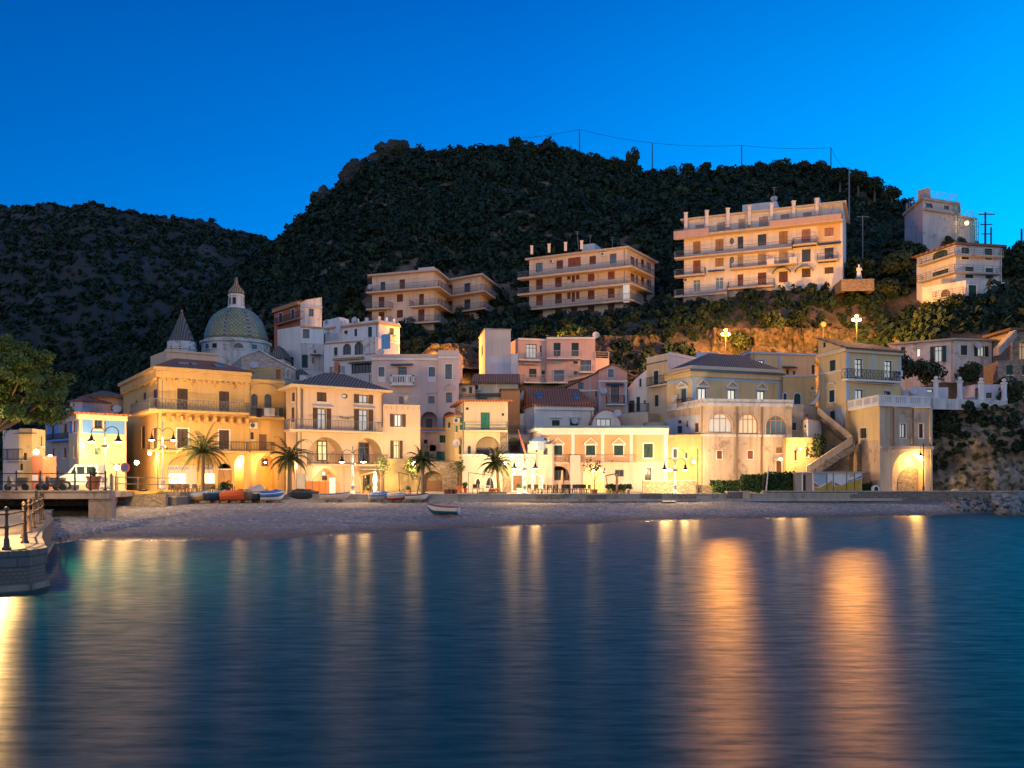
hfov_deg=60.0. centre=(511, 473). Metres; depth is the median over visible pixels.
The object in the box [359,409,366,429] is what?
window
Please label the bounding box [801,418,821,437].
building
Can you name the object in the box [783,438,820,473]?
floodlit wall
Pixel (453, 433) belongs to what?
side house
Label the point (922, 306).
tree
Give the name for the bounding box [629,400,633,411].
window
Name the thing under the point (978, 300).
tree
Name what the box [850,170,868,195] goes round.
tree
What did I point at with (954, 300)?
tree
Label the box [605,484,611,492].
potted plant
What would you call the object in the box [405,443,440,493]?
palm tree
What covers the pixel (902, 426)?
window
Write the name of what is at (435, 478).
stone arch wall
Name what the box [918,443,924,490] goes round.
tall lamp
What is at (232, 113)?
sky
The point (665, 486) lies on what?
stone wall
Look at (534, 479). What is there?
pergola frame
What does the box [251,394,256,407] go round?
window
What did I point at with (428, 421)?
window
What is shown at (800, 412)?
grey bastion house
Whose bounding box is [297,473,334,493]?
safety fence
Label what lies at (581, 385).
window
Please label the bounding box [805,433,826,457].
tree
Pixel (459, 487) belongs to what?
potted plant
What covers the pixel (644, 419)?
stepped lower house
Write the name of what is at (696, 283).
window
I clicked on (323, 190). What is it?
rock outcrop
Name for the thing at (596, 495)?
stone wall
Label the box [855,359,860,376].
window
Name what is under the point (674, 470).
street lamp
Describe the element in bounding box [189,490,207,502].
rowing boat
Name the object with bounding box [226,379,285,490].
palazzo wing
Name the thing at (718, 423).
window
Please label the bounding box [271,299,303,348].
red house
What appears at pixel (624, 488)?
potted plant
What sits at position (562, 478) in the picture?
folded parasol
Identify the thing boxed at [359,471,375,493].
pergola frame
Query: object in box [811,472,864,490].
painted kiosk
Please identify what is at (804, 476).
door
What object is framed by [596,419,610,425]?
window
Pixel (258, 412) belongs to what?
washing line
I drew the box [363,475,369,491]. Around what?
door
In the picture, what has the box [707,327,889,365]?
cliff
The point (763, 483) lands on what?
pole
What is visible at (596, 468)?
potted plant
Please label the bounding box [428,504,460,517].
rowing boat
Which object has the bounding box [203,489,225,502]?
rowing boat
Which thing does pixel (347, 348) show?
window
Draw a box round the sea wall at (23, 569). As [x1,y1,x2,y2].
[0,509,53,591]
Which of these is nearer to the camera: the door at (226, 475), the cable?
the door at (226, 475)
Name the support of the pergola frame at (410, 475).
on the promenade
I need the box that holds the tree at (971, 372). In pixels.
[954,361,983,385]
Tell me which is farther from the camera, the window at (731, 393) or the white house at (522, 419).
the white house at (522, 419)
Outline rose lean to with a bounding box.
[565,372,597,414]
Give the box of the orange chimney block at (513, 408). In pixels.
[499,389,521,433]
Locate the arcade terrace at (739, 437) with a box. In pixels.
[665,398,792,484]
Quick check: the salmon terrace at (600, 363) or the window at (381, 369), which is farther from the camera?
the salmon terrace at (600, 363)
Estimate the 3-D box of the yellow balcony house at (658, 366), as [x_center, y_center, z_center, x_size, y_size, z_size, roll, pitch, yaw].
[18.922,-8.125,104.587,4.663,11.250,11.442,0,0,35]
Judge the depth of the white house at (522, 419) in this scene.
103.11 m
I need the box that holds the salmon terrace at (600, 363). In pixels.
[595,351,608,371]
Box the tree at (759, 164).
[753,160,769,171]
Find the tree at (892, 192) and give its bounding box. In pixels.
[880,184,902,202]
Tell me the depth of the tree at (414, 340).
135.56 m
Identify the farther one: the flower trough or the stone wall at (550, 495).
the flower trough
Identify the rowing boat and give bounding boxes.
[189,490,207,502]
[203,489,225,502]
[219,489,250,502]
[244,485,264,502]
[260,489,284,502]
[288,490,318,502]
[291,489,310,491]
[319,491,349,502]
[368,491,388,502]
[386,492,406,502]
[404,493,427,502]
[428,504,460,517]
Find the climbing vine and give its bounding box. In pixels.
[402,455,418,485]
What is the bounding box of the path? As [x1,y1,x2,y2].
[0,510,36,549]
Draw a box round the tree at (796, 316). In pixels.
[785,309,803,326]
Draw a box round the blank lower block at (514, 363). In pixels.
[511,354,517,373]
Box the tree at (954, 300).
[941,293,967,310]
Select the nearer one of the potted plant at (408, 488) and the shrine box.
the potted plant at (408, 488)
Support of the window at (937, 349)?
in the long white house at (951, 355)
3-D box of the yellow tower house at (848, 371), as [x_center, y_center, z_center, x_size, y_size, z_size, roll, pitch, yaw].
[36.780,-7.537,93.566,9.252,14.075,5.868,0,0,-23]
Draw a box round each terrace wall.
[833,279,873,295]
[931,376,1007,409]
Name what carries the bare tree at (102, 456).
on the road
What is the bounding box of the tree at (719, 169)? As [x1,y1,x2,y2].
[715,164,732,175]
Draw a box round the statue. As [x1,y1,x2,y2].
[855,264,861,278]
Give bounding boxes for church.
[200,276,295,413]
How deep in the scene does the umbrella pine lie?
54.75 m
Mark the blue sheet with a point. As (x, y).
(385, 341)
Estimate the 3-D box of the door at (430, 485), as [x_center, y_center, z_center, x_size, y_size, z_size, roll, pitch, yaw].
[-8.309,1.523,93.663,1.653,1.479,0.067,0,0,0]
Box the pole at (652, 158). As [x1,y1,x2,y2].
[652,143,652,176]
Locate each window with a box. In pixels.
[94,420,101,428]
[168,473,185,483]
[205,473,214,483]
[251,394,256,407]
[261,458,267,465]
[264,394,270,407]
[303,329,308,337]
[317,441,326,460]
[318,408,325,429]
[343,344,350,354]
[352,363,370,373]
[355,342,362,354]
[359,395,366,402]
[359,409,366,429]
[359,442,368,462]
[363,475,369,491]
[379,367,383,376]
[394,414,400,426]
[394,441,398,458]
[399,367,406,381]
[426,419,431,427]
[429,367,434,376]
[429,396,434,403]
[445,364,451,378]
[446,393,451,402]
[486,478,493,487]
[526,344,535,357]
[536,263,541,271]
[554,371,563,380]
[555,470,561,479]
[579,382,583,388]
[580,360,590,370]
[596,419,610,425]
[608,370,613,376]
[610,253,615,263]
[611,386,618,402]
[615,470,623,476]
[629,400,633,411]
[645,468,650,479]
[673,449,676,457]
[682,389,685,401]
[693,279,700,291]
[698,388,705,398]
[708,413,731,432]
[715,277,723,288]
[728,390,734,398]
[739,414,756,433]
[757,391,763,398]
[766,415,785,434]
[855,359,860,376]
[855,390,861,398]
[861,428,865,437]
[885,361,890,377]
[900,424,904,437]
[919,424,921,437]
[934,346,941,361]
[978,346,983,355]
[1020,342,1023,359]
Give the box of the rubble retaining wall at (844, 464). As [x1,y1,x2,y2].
[821,444,860,471]
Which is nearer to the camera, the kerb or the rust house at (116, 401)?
the kerb
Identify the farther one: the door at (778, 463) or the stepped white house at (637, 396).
the stepped white house at (637, 396)
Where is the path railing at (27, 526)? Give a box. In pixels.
[0,490,45,549]
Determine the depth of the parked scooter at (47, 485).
60.92 m
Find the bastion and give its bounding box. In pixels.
[848,393,933,490]
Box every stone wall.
[168,496,187,504]
[536,493,563,502]
[586,493,605,502]
[641,493,661,501]
[642,480,696,492]
[673,493,695,501]
[696,485,740,492]
[696,496,711,498]
[725,491,741,501]
[742,491,750,501]
[761,491,1023,501]
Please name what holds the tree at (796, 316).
on the hill
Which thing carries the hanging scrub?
attached to the cliff at (985, 470)
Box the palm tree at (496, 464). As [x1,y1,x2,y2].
[472,442,517,491]
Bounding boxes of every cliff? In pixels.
[422,343,478,369]
[559,334,675,359]
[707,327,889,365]
[933,401,1023,490]
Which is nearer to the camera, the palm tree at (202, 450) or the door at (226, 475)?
the palm tree at (202, 450)
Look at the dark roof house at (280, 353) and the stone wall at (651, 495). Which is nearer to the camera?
the stone wall at (651, 495)
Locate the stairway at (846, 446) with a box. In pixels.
[805,407,854,471]
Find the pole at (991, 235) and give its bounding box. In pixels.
[990,227,991,243]
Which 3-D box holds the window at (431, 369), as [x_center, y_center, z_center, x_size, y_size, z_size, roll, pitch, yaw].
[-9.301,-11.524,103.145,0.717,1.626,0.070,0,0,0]
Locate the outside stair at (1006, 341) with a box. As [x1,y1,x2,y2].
[993,330,1016,355]
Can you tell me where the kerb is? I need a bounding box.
[192,493,901,502]
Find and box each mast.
[848,167,849,220]
[857,216,868,258]
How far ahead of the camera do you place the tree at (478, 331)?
134.41 m
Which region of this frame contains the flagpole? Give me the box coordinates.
[518,430,525,453]
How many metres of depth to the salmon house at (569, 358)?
121.00 m
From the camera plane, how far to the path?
36.92 m
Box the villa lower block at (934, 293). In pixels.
[922,280,1004,304]
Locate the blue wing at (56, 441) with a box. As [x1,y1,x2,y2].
[45,419,68,489]
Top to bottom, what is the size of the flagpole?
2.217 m
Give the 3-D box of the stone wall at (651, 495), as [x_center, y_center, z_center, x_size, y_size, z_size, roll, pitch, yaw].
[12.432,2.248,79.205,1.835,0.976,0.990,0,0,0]
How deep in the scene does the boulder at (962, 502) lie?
78.26 m
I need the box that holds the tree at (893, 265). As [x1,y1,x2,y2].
[877,250,916,277]
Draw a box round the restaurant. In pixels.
[463,454,535,491]
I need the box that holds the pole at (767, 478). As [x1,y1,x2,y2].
[765,465,768,490]
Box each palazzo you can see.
[118,349,255,491]
[663,353,785,418]
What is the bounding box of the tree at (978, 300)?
[965,294,991,306]
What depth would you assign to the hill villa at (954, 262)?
125.45 m
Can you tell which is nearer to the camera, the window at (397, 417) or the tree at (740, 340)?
the window at (397, 417)
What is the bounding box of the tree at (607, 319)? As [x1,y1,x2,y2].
[595,316,611,328]
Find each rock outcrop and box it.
[307,184,329,209]
[337,158,364,181]
[366,139,414,161]
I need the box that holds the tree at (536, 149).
[527,145,541,154]
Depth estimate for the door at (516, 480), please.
88.73 m
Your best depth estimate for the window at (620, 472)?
90.17 m
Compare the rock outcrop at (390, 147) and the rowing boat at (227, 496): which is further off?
the rock outcrop at (390, 147)
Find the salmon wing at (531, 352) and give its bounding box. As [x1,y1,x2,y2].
[511,338,546,383]
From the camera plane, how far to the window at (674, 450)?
89.82 m
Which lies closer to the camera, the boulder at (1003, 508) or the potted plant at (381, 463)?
the boulder at (1003, 508)
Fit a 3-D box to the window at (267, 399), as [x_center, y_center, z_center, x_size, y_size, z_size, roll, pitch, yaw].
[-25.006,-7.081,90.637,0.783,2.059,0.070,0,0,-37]
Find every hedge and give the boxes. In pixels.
[709,479,739,486]
[712,485,739,492]
[739,474,764,492]
[764,471,794,490]
[862,482,872,490]
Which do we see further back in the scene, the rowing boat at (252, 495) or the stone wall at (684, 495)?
the stone wall at (684, 495)
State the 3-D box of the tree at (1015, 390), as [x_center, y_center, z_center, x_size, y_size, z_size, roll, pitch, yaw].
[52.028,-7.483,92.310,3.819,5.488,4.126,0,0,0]
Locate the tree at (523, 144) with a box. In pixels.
[510,140,533,149]
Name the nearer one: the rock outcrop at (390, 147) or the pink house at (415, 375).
the pink house at (415, 375)
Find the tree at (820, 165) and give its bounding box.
[814,160,830,174]
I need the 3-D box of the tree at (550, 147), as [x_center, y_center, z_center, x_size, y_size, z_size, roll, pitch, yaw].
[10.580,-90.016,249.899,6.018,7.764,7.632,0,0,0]
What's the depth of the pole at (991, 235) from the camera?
139.88 m
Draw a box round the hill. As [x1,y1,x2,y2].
[0,159,1021,489]
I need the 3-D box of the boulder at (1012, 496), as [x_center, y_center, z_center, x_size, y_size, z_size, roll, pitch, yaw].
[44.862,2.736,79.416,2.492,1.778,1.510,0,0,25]
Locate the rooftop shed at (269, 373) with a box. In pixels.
[249,361,281,380]
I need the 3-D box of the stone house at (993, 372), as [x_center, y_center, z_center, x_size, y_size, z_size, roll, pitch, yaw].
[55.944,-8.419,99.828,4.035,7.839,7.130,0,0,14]
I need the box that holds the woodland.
[37,136,977,423]
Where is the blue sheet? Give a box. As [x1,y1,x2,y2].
[381,334,389,348]
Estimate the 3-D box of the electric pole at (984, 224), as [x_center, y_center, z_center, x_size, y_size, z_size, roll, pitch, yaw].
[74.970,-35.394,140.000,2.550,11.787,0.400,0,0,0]
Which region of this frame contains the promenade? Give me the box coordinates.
[281,490,849,502]
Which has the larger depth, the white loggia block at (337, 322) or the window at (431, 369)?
the white loggia block at (337, 322)
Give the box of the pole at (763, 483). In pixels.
[762,473,763,490]
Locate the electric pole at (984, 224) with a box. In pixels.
[978,212,994,243]
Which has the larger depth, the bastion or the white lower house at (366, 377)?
the white lower house at (366, 377)
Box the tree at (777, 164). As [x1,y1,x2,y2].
[767,157,791,170]
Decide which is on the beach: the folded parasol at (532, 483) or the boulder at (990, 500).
the boulder at (990, 500)
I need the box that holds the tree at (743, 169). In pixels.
[734,166,752,175]
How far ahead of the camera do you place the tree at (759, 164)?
248.24 m
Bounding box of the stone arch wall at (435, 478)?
[419,462,457,491]
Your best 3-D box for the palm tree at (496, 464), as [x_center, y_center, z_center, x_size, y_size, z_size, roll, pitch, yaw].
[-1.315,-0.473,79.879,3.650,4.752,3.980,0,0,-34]
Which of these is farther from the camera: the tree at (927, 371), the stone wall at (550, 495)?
the tree at (927, 371)
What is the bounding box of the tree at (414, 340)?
[407,337,425,351]
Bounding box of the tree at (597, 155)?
[584,152,604,164]
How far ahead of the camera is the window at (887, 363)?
92.51 m
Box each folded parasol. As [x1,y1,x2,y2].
[372,472,377,491]
[531,472,534,493]
[561,470,564,493]
[615,474,618,491]
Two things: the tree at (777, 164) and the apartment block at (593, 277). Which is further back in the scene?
the tree at (777, 164)
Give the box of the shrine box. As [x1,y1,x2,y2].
[871,485,879,490]
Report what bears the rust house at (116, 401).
on the hill
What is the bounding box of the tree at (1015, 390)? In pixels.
[993,375,1023,403]
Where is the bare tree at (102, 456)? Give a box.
[92,443,114,489]
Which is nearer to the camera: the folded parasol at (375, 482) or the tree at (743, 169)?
the folded parasol at (375, 482)
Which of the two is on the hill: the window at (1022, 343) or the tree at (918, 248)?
the tree at (918, 248)
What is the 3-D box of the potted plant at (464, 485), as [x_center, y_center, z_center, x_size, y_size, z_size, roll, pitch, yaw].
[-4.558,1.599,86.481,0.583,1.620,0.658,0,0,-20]
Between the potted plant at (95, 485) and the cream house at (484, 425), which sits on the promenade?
the cream house at (484, 425)
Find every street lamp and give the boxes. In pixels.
[87,421,122,488]
[148,419,176,489]
[339,446,366,493]
[511,454,538,493]
[662,457,687,492]
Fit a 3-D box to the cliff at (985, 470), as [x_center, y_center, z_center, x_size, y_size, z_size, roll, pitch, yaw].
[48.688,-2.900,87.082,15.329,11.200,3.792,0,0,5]
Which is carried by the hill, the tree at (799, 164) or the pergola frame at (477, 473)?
the tree at (799, 164)
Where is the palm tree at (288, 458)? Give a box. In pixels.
[263,439,315,493]
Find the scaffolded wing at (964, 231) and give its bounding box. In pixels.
[958,209,976,242]
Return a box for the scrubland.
[0,200,275,403]
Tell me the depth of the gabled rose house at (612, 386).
105.00 m
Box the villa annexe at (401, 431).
[383,395,419,491]
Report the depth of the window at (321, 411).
87.78 m
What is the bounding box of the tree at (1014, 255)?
[1002,240,1023,276]
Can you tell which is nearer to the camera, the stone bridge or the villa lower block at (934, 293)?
the stone bridge
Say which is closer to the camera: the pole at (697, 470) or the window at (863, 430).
the pole at (697, 470)
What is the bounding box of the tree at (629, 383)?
[627,378,635,397]
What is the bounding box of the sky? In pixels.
[0,0,1023,248]
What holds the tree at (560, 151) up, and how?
on the hill
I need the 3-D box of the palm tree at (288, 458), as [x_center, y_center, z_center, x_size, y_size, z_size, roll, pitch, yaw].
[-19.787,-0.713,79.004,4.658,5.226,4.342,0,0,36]
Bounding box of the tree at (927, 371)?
[915,358,947,386]
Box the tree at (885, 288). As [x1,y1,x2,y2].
[874,278,900,295]
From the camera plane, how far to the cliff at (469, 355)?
124.44 m
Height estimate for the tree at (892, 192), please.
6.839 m
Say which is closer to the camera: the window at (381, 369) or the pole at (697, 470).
the pole at (697, 470)
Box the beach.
[0,501,993,543]
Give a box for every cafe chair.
[171,484,177,491]
[185,484,191,491]
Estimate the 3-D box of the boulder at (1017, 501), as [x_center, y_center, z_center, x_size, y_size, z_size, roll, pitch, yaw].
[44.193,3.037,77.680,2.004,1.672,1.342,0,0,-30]
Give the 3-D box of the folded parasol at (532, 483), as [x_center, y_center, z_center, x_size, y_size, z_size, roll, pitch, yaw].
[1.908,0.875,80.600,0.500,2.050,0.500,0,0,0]
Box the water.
[0,514,1023,767]
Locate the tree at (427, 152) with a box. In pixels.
[420,150,432,158]
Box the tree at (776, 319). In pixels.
[757,310,788,327]
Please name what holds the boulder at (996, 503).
on the beach
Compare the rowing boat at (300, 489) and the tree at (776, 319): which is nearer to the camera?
the rowing boat at (300, 489)
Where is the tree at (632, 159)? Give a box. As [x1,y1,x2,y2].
[625,146,639,171]
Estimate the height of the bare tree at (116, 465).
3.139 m
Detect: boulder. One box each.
[947,503,960,508]
[951,500,966,506]
[953,505,966,511]
[966,499,984,505]
[966,507,976,512]
[970,505,986,511]
[975,495,986,501]
[987,497,996,504]
[989,491,1013,497]
[990,497,1009,503]
[990,499,1003,508]
[995,502,1017,514]
[1001,494,1020,499]
[1007,498,1022,505]
[1013,503,1023,514]
[1015,490,1023,496]
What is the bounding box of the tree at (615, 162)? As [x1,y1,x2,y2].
[605,156,620,170]
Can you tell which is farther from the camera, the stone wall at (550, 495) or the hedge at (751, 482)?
the hedge at (751, 482)
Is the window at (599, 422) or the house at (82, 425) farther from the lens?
the window at (599, 422)
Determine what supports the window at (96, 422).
in the house at (82, 425)
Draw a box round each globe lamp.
[721,329,729,353]
[852,314,860,341]
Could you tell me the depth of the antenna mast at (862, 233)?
149.93 m
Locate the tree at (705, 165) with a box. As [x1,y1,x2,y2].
[695,162,711,174]
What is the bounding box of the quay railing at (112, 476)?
[110,473,177,489]
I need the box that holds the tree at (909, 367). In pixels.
[901,354,917,379]
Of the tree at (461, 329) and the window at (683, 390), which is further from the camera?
the tree at (461, 329)
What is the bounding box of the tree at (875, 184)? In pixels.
[863,176,884,202]
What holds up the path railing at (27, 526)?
on the path
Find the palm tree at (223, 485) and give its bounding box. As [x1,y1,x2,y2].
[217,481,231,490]
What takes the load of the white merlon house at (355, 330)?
on the hill
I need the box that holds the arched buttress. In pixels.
[806,385,819,404]
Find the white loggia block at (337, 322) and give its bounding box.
[323,317,348,342]
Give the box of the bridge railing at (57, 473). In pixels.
[0,471,106,489]
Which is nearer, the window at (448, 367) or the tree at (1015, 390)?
the tree at (1015, 390)
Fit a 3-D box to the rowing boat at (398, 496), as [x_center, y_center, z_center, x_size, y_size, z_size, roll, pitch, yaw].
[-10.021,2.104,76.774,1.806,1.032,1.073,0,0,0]
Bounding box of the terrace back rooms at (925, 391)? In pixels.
[901,387,947,398]
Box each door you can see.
[218,470,230,489]
[259,434,265,449]
[261,469,272,489]
[276,369,280,378]
[426,481,440,490]
[510,445,517,451]
[513,475,521,490]
[776,461,780,471]
[803,475,805,490]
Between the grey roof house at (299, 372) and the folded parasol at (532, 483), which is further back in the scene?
the grey roof house at (299, 372)
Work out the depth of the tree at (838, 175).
234.19 m
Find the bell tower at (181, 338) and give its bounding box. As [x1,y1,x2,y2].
[166,310,196,351]
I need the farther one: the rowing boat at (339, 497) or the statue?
the statue
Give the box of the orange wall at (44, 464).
[32,456,55,501]
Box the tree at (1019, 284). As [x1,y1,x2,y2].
[1008,276,1023,301]
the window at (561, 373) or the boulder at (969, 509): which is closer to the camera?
the boulder at (969, 509)
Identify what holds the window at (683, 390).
in the yellow palazzo at (718, 376)
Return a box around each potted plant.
[86,466,101,489]
[364,485,371,493]
[370,454,390,491]
[406,485,411,493]
[441,482,449,493]
[449,457,465,492]
[462,482,467,492]
[516,484,521,492]
[582,457,605,492]
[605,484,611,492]
[610,483,615,492]
[622,484,626,492]
[626,484,632,492]
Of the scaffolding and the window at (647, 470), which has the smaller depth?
the window at (647, 470)
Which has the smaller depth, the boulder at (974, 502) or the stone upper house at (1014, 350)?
the boulder at (974, 502)
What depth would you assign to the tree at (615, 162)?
248.89 m
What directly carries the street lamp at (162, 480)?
on the road
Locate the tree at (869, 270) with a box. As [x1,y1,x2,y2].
[844,256,886,279]
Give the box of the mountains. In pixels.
[0,202,270,404]
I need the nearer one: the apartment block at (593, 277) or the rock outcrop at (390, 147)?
the apartment block at (593, 277)
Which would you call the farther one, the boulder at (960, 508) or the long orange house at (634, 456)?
the long orange house at (634, 456)
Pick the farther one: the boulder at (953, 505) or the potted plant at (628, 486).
the potted plant at (628, 486)
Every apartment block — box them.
[366,267,501,329]
[517,240,658,317]
[674,196,849,306]
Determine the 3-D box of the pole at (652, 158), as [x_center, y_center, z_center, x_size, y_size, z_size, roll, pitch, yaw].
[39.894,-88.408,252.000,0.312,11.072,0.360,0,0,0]
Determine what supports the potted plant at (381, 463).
on the promenade
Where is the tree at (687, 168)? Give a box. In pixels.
[678,163,694,176]
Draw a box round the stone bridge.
[0,490,191,517]
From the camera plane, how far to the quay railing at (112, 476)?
71.63 m
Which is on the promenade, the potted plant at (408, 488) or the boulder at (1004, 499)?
the potted plant at (408, 488)
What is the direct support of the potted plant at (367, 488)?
on the promenade
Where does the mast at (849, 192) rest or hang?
on the hill
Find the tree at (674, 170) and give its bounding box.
[661,165,681,176]
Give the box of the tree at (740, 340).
[728,330,752,351]
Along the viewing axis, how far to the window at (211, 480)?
87.29 m
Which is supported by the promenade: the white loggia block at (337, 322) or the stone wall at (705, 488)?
the stone wall at (705, 488)
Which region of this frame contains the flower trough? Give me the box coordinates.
[479,488,506,493]
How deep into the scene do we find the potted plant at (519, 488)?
83.84 m
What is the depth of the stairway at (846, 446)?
86.45 m
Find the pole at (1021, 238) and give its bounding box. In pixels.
[1020,229,1022,278]
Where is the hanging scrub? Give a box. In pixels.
[933,399,1023,472]
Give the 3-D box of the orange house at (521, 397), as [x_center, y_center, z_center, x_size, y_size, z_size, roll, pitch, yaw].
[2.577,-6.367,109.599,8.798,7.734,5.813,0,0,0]
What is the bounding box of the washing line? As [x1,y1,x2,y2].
[251,408,282,416]
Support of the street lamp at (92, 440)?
on the road
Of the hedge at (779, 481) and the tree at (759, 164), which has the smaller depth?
the hedge at (779, 481)
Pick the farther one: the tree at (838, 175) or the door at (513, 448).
the tree at (838, 175)
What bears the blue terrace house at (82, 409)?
on the hill
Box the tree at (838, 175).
[829,167,847,192]
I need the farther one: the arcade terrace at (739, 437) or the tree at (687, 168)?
the tree at (687, 168)
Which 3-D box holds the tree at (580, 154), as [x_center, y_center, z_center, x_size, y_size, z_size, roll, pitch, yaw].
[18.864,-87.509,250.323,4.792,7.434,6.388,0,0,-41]
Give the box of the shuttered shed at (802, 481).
[792,472,811,490]
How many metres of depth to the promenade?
79.17 m
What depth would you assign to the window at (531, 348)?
121.04 m
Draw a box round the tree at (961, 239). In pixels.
[957,236,966,241]
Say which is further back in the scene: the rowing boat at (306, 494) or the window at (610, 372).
the window at (610, 372)
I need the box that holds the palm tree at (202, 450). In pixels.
[171,418,234,490]
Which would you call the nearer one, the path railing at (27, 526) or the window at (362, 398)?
the path railing at (27, 526)
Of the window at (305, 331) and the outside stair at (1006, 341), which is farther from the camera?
the window at (305, 331)
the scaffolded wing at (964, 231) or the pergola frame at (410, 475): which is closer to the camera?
the pergola frame at (410, 475)
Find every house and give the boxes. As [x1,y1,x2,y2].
[3,430,21,489]
[13,428,44,489]
[66,408,89,413]
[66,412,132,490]
[67,396,111,412]
[78,391,122,413]
[269,346,292,448]
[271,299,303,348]
[277,326,323,374]
[296,369,308,381]
[300,297,321,326]
[300,362,371,382]
[323,334,398,373]
[324,316,400,353]
[372,349,437,427]
[420,428,444,461]
[443,414,461,485]
[450,400,513,491]
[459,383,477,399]
[471,374,519,399]
[478,328,511,373]
[508,426,532,453]
[514,414,524,433]
[518,388,569,407]
[520,388,596,433]
[528,426,669,491]
[546,332,599,383]
[588,409,621,425]
[596,363,628,419]
[621,413,664,425]
[628,370,648,413]
[646,352,697,421]
[668,434,700,484]
[696,350,815,375]
[782,375,816,405]
[792,404,816,437]
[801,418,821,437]
[816,337,906,444]
[888,338,994,389]
[981,360,1023,401]
[982,328,1023,362]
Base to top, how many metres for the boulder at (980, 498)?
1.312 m
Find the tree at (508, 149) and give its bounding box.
[500,144,510,152]
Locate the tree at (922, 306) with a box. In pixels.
[912,301,933,319]
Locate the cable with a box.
[742,145,817,148]
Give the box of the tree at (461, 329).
[451,322,475,340]
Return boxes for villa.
[276,372,392,491]
[912,242,1006,302]
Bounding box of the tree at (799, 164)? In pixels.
[794,160,807,168]
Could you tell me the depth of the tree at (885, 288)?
131.53 m
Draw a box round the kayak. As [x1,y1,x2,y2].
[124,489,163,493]
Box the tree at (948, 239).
[941,235,954,245]
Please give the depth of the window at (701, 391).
93.39 m
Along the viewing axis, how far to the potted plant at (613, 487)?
80.84 m
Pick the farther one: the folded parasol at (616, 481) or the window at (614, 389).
the window at (614, 389)
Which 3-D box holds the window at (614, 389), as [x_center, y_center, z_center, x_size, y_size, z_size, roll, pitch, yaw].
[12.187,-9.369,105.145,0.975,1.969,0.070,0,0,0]
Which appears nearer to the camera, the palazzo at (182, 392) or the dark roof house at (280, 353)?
the palazzo at (182, 392)
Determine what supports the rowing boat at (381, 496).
on the beach
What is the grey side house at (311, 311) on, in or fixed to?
on the hill
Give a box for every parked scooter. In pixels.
[4,475,28,489]
[35,475,56,489]
[42,475,66,489]
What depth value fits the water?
17.61 m
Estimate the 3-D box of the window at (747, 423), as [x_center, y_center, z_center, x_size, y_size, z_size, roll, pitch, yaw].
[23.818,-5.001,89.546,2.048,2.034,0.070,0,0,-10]
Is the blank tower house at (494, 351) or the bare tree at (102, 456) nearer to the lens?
the bare tree at (102, 456)
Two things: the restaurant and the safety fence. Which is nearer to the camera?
the safety fence
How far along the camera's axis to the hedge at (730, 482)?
84.91 m
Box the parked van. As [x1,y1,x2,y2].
[59,464,102,489]
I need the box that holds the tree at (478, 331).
[466,326,487,341]
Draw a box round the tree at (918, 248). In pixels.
[891,240,929,263]
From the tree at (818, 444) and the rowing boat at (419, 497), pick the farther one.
the tree at (818, 444)
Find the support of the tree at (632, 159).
on the hill
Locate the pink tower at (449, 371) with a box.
[438,350,461,427]
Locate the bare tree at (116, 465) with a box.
[108,457,122,489]
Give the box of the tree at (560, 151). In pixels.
[556,146,569,157]
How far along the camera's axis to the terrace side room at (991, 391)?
92.02 m
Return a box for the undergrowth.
[0,211,1023,469]
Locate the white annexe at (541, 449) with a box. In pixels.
[528,437,553,491]
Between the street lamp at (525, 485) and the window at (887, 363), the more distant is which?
the window at (887, 363)
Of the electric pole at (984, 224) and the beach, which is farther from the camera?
the electric pole at (984, 224)
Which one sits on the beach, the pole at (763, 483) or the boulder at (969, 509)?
the boulder at (969, 509)
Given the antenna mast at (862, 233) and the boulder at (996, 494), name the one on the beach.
the boulder at (996, 494)
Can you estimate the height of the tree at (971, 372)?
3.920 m
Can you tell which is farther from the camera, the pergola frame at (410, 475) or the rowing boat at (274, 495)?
the pergola frame at (410, 475)
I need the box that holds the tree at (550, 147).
[539,140,558,153]
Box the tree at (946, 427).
[933,420,961,445]
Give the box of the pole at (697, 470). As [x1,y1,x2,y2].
[697,449,697,492]
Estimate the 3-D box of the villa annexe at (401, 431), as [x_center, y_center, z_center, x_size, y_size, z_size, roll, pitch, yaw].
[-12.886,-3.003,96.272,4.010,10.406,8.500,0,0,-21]
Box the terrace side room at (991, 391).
[962,384,1001,399]
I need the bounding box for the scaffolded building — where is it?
[902,188,960,250]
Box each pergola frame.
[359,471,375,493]
[398,472,420,493]
[468,472,490,492]
[534,473,542,492]
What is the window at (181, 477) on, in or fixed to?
in the palazzo at (182, 392)
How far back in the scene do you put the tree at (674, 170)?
249.14 m
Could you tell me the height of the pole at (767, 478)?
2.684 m
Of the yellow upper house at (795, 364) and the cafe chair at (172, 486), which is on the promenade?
the cafe chair at (172, 486)
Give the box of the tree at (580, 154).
[575,150,587,163]
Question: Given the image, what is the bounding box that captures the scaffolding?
[954,202,978,242]
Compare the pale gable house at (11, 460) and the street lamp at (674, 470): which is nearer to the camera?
the pale gable house at (11, 460)
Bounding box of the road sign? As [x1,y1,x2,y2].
[120,463,129,489]
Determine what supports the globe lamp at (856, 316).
on the hill
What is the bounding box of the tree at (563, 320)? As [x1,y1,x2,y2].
[558,317,576,327]

